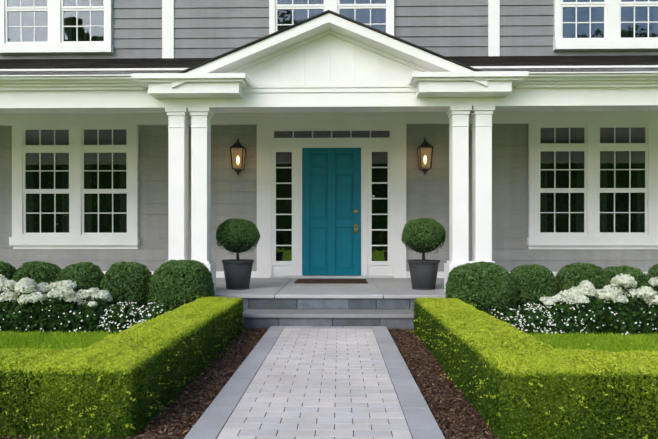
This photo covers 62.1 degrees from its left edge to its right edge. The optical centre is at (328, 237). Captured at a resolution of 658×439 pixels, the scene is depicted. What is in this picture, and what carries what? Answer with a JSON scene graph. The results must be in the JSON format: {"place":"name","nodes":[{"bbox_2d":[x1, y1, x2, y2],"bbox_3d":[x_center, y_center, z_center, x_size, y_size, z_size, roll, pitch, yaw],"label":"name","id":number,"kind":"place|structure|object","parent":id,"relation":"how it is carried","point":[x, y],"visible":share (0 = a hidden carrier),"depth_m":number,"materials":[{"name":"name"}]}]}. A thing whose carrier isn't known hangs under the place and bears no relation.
{"place":"outdoors","nodes":[
{"label":"outdoors","id":0,"kind":"place"},
{"bbox_2d":[0,261,15,279],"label":"bush","id":1,"kind":"object","parent":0,"point":[8,269],"depth_m":5.80,"materials":[{"name":"green plant"}]},
{"bbox_2d":[100,261,151,307],"bbox_3d":[-2.144,0.585,5.839,0.559,0.677,0.494,0,0,1],"label":"boxwood shrub","id":2,"kind":"object","parent":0,"point":[131,267],"depth_m":5.67,"materials":[{"name":"green plant"}]},
{"bbox_2d":[445,261,516,314],"bbox_3d":[1.566,0.580,5.646,0.721,0.681,0.674,0,0,1],"label":"bush","id":3,"kind":"object","parent":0,"point":[505,281],"depth_m":5.40,"materials":[{"name":"green plant"}]},
{"bbox_3d":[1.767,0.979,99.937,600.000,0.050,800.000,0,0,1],"label":"ground","id":4,"kind":"structure","parent":0,"visible":0},
{"bbox_2d":[0,329,116,349],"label":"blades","id":5,"kind":"object","parent":4,"relation":"on","point":[37,339],"visible":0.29,"depth_m":4.97,"materials":[{"name":"green plant"}]},
{"bbox_2d":[184,326,444,438],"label":"pavers","id":6,"kind":"object","parent":4,"relation":"on","point":[217,413],"visible":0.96,"depth_m":3.23,"materials":[{"name":"grey stone"}]},
{"bbox_2d":[0,324,653,438],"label":"mulch","id":7,"kind":"object","parent":4,"relation":"on","point":[215,391],"visible":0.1,"depth_m":3.25,"materials":[{"name":"brown wood"}]},
{"bbox_2d":[11,261,61,294],"bbox_3d":[-3.102,0.592,5.853,0.535,0.697,0.494,0,0,1],"label":"bush","id":8,"kind":"object","parent":7,"relation":"on","point":[28,266],"depth_m":5.72,"materials":[{"name":"green plant"}]},
{"bbox_2d":[56,261,104,294],"bbox_3d":[-2.643,0.591,5.845,0.528,0.680,0.502,0,0,1],"label":"bush","id":9,"kind":"object","parent":7,"relation":"on","point":[95,271],"depth_m":5.70,"materials":[{"name":"green plant"}]},
{"bbox_2d":[0,302,170,331],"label":"flowers","id":10,"kind":"object","parent":7,"relation":"on","point":[142,320],"visible":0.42,"depth_m":5.34,"materials":[{"name":"white plant"}]},
{"bbox_2d":[0,285,171,334],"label":"flower","id":11,"kind":"object","parent":7,"relation":"on","point":[39,323],"depth_m":5.39,"materials":[{"name":"plant"}]},
{"bbox_2d":[0,274,112,306],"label":"hydrangea","id":12,"kind":"object","parent":11,"relation":"on","point":[62,289],"visible":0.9,"depth_m":5.40,"materials":[{"name":"white plant"}]},
{"bbox_2d":[0,291,246,438],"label":"hedge","id":13,"kind":"object","parent":7,"relation":"on","point":[83,376],"depth_m":2.67,"materials":[{"name":"green plant"}]},
{"bbox_2d":[148,259,214,313],"bbox_3d":[-1.539,0.572,5.703,0.679,0.708,0.679,0,0,1],"label":"boxwood shrub","id":14,"kind":"object","parent":7,"relation":"on","point":[166,285],"visible":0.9,"depth_m":5.45,"materials":[{"name":"green plant"}]},
{"bbox_2d":[158,266,208,311],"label":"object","id":15,"kind":"object","parent":14,"relation":"attached to","point":[177,292],"visible":0.04,"depth_m":5.46,"materials":[{"name":"green plant"}]},
{"bbox_2d":[410,294,657,438],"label":"hedge","id":16,"kind":"object","parent":7,"relation":"on","point":[496,367],"depth_m":2.57,"materials":[{"name":"green plant"}]},
{"bbox_2d":[510,264,557,308],"bbox_3d":[2.117,0.586,5.762,0.530,0.625,0.501,0,0,1],"label":"bush","id":17,"kind":"object","parent":7,"relation":"on","point":[532,270],"visible":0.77,"depth_m":5.58,"materials":[{"name":"green plant"}]},
{"bbox_2d":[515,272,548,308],"bbox_3d":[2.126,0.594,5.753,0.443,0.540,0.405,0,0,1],"label":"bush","id":18,"kind":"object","parent":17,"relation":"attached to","point":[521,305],"depth_m":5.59,"materials":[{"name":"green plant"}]},
{"bbox_2d":[486,283,657,335],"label":"flower","id":19,"kind":"object","parent":7,"relation":"on","point":[565,306],"depth_m":5.30,"materials":[{"name":"plant"}]},
{"bbox_2d":[539,273,657,306],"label":"hydrangea","id":20,"kind":"object","parent":19,"relation":"on","point":[576,294],"visible":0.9,"depth_m":5.28,"materials":[{"name":"white plant"}]},
{"bbox_2d":[491,298,656,334],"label":"flowers","id":21,"kind":"object","parent":7,"relation":"on","point":[549,315],"visible":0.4,"depth_m":5.27,"materials":[{"name":"white plant"}]},
{"bbox_2d":[555,262,609,302],"bbox_3d":[2.645,0.582,5.748,0.546,0.663,0.492,0,0,1],"label":"bush","id":22,"kind":"object","parent":7,"relation":"on","point":[596,273],"visible":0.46,"depth_m":5.61,"materials":[{"name":"green plant"}]},
{"bbox_2d":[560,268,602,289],"bbox_3d":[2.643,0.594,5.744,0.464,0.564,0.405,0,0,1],"label":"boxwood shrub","id":23,"kind":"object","parent":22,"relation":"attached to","point":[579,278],"visible":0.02,"depth_m":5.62,"materials":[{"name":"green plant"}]},
{"bbox_2d":[603,265,648,288],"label":"boxwood shrub","id":24,"kind":"object","parent":7,"relation":"on","point":[641,278],"visible":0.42,"depth_m":5.59,"materials":[{"name":"green plant"}]},
{"bbox_2d":[646,264,657,279],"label":"boxwood shrub","id":25,"kind":"object","parent":7,"relation":"on","point":[652,271],"visible":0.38,"depth_m":5.75,"materials":[{"name":"green plant"}]},
{"bbox_2d":[216,327,441,438],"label":"paver joint","id":26,"kind":"object","parent":4,"relation":"on","point":[320,391],"visible":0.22,"depth_m":3.19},
{"bbox_2d":[151,298,511,328],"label":"risers","id":27,"kind":"object","parent":4,"relation":"on","point":[275,303],"visible":0.15,"depth_m":6.01,"materials":[{"name":"stone"}]},
{"bbox_2d":[214,278,445,317],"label":"treads","id":28,"kind":"object","parent":27,"relation":"on","point":[372,288],"visible":0.31,"depth_m":6.12,"materials":[{"name":"stone"}]},
{"bbox_2d":[222,253,253,289],"bbox_3d":[-1.117,0.354,6.695,0.394,0.540,0.394,0,0,1],"label":"pot","id":29,"kind":"object","parent":28,"relation":"on","point":[237,274],"depth_m":6.56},
{"bbox_2d":[216,218,259,254],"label":"topiary","id":30,"kind":"object","parent":29,"relation":"on","point":[222,228],"depth_m":6.53,"materials":[{"name":"green plant"}]},
{"bbox_2d":[0,0,657,290],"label":"white trim","id":31,"kind":"structure","parent":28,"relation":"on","point":[329,72],"depth_m":6.36,"materials":[{"name":"paint"}]},
{"bbox_2d":[0,0,657,271],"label":"siding","id":32,"kind":"object","parent":31,"relation":"attached to","point":[216,28],"depth_m":8.55,"materials":[{"name":"grey wood"}]},
{"bbox_2d":[230,139,245,174],"bbox_3d":[-1.400,-1.247,8.427,0.212,0.585,0.246,0,0,1],"label":"lantern cap","id":33,"kind":"object","parent":32,"relation":"attached to","point":[237,144],"visible":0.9,"depth_m":8.36,"materials":[{"name":"black metal"}]},
{"bbox_2d":[231,148,244,167],"bbox_3d":[-1.400,-1.214,8.410,0.191,0.315,0.191,0,0,1],"label":"lantern glass","id":34,"kind":"object","parent":33,"relation":"attached to","point":[237,157],"visible":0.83,"depth_m":8.33,"materials":[{"name":"glass"}]},
{"bbox_2d":[230,147,245,169],"bbox_3d":[-1.400,-1.214,8.410,0.215,0.323,0.215,0,0,1],"label":"lantern frame","id":35,"kind":"object","parent":33,"relation":"attached to","point":[243,148],"visible":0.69,"depth_m":8.32,"materials":[{"name":"black metal"}]},
{"bbox_2d":[417,138,432,174],"bbox_3d":[1.470,-1.247,8.373,0.212,0.585,0.246,0,0,1],"label":"lantern cap","id":36,"kind":"object","parent":32,"relation":"attached to","point":[425,143],"visible":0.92,"depth_m":8.30,"materials":[{"name":"black metal"}]},
{"bbox_2d":[418,148,431,168],"bbox_3d":[1.469,-1.214,8.356,0.191,0.315,0.191,0,0,1],"label":"lantern glass","id":37,"kind":"object","parent":36,"relation":"attached to","point":[425,157],"visible":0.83,"depth_m":8.27,"materials":[{"name":"clear glass"}]},
{"bbox_2d":[417,147,432,169],"bbox_3d":[1.469,-1.214,8.356,0.215,0.323,0.215,0,0,1],"label":"lantern frame","id":38,"kind":"object","parent":36,"relation":"attached to","point":[420,166],"visible":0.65,"depth_m":8.27,"materials":[{"name":"black metal"}]},
{"bbox_2d":[0,55,657,74],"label":"porch roof","id":39,"kind":"structure","parent":31,"relation":"on","point":[465,60],"depth_m":7.27,"materials":[{"name":"black"}]},
{"bbox_2d":[178,10,479,72],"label":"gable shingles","id":40,"kind":"object","parent":31,"relation":"on","point":[319,15],"visible":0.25,"depth_m":5.86,"materials":[{"name":"black"}]},
{"bbox_2d":[302,148,360,274],"bbox_3d":[0.042,-0.407,8.502,0.914,1.982,0.042,0,0,1],"label":"door","id":41,"kind":"structure","parent":31,"relation":"attached to","point":[331,201],"depth_m":8.49,"materials":[{"name":"teal wood"}]},
{"bbox_2d":[354,210,357,232],"bbox_3d":[0.420,-0.254,8.447,0.068,0.372,0.054,0,0,1],"label":"handle","id":42,"kind":"object","parent":41,"relation":"attached to","point":[355,225],"visible":1,"depth_m":8.46,"materials":[{"name":"gold metal"}]},
{"bbox_2d":[7,0,657,260],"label":"glass","id":43,"kind":"object","parent":31,"relation":"on","point":[374,134],"visible":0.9,"depth_m":8.51,"materials":[{"name":"clear"}]},
{"bbox_2d":[8,0,657,232],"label":"curtains","id":44,"kind":"object","parent":31,"relation":"attached to","point":[64,226],"visible":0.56,"depth_m":8.51,"materials":[{"name":"white fabric"}]},
{"bbox_2d":[16,0,653,260],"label":"interior","id":45,"kind":"object","parent":31,"relation":"attached to","point":[551,198],"visible":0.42,"depth_m":8.51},
{"bbox_2d":[294,279,367,283],"bbox_3d":[0.033,0.615,7.753,1.000,0.018,0.600,0,0,1],"label":"doormat","id":46,"kind":"object","parent":28,"relation":"on","point":[349,281],"visible":1,"depth_m":7.57,"materials":[{"name":"brown fabric"}]},
{"bbox_2d":[270,276,393,277],"bbox_3d":[0.041,0.606,8.463,1.910,0.035,0.100,0,0,1],"label":"threshold","id":47,"kind":"object","parent":28,"relation":"on","point":[331,276],"visible":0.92,"depth_m":8.41,"materials":[{"name":"white stone"}]},
{"bbox_2d":[407,253,439,289],"bbox_3d":[1.152,0.354,6.652,0.394,0.540,0.394,0,0,1],"label":"pot","id":48,"kind":"object","parent":28,"relation":"on","point":[423,274],"depth_m":6.52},
{"bbox_2d":[401,217,445,254],"bbox_3d":[1.147,-0.017,6.659,0.545,0.467,0.539,0,0,1],"label":"topiary","id":49,"kind":"object","parent":48,"relation":"on","point":[438,231],"depth_m":6.48,"materials":[{"name":"green plant"}]},
{"bbox_2d":[525,331,657,351],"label":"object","id":50,"kind":"object","parent":4,"relation":"on","point":[609,342],"visible":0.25,"depth_m":4.88,"materials":[{"name":"green plant"}]}
]}

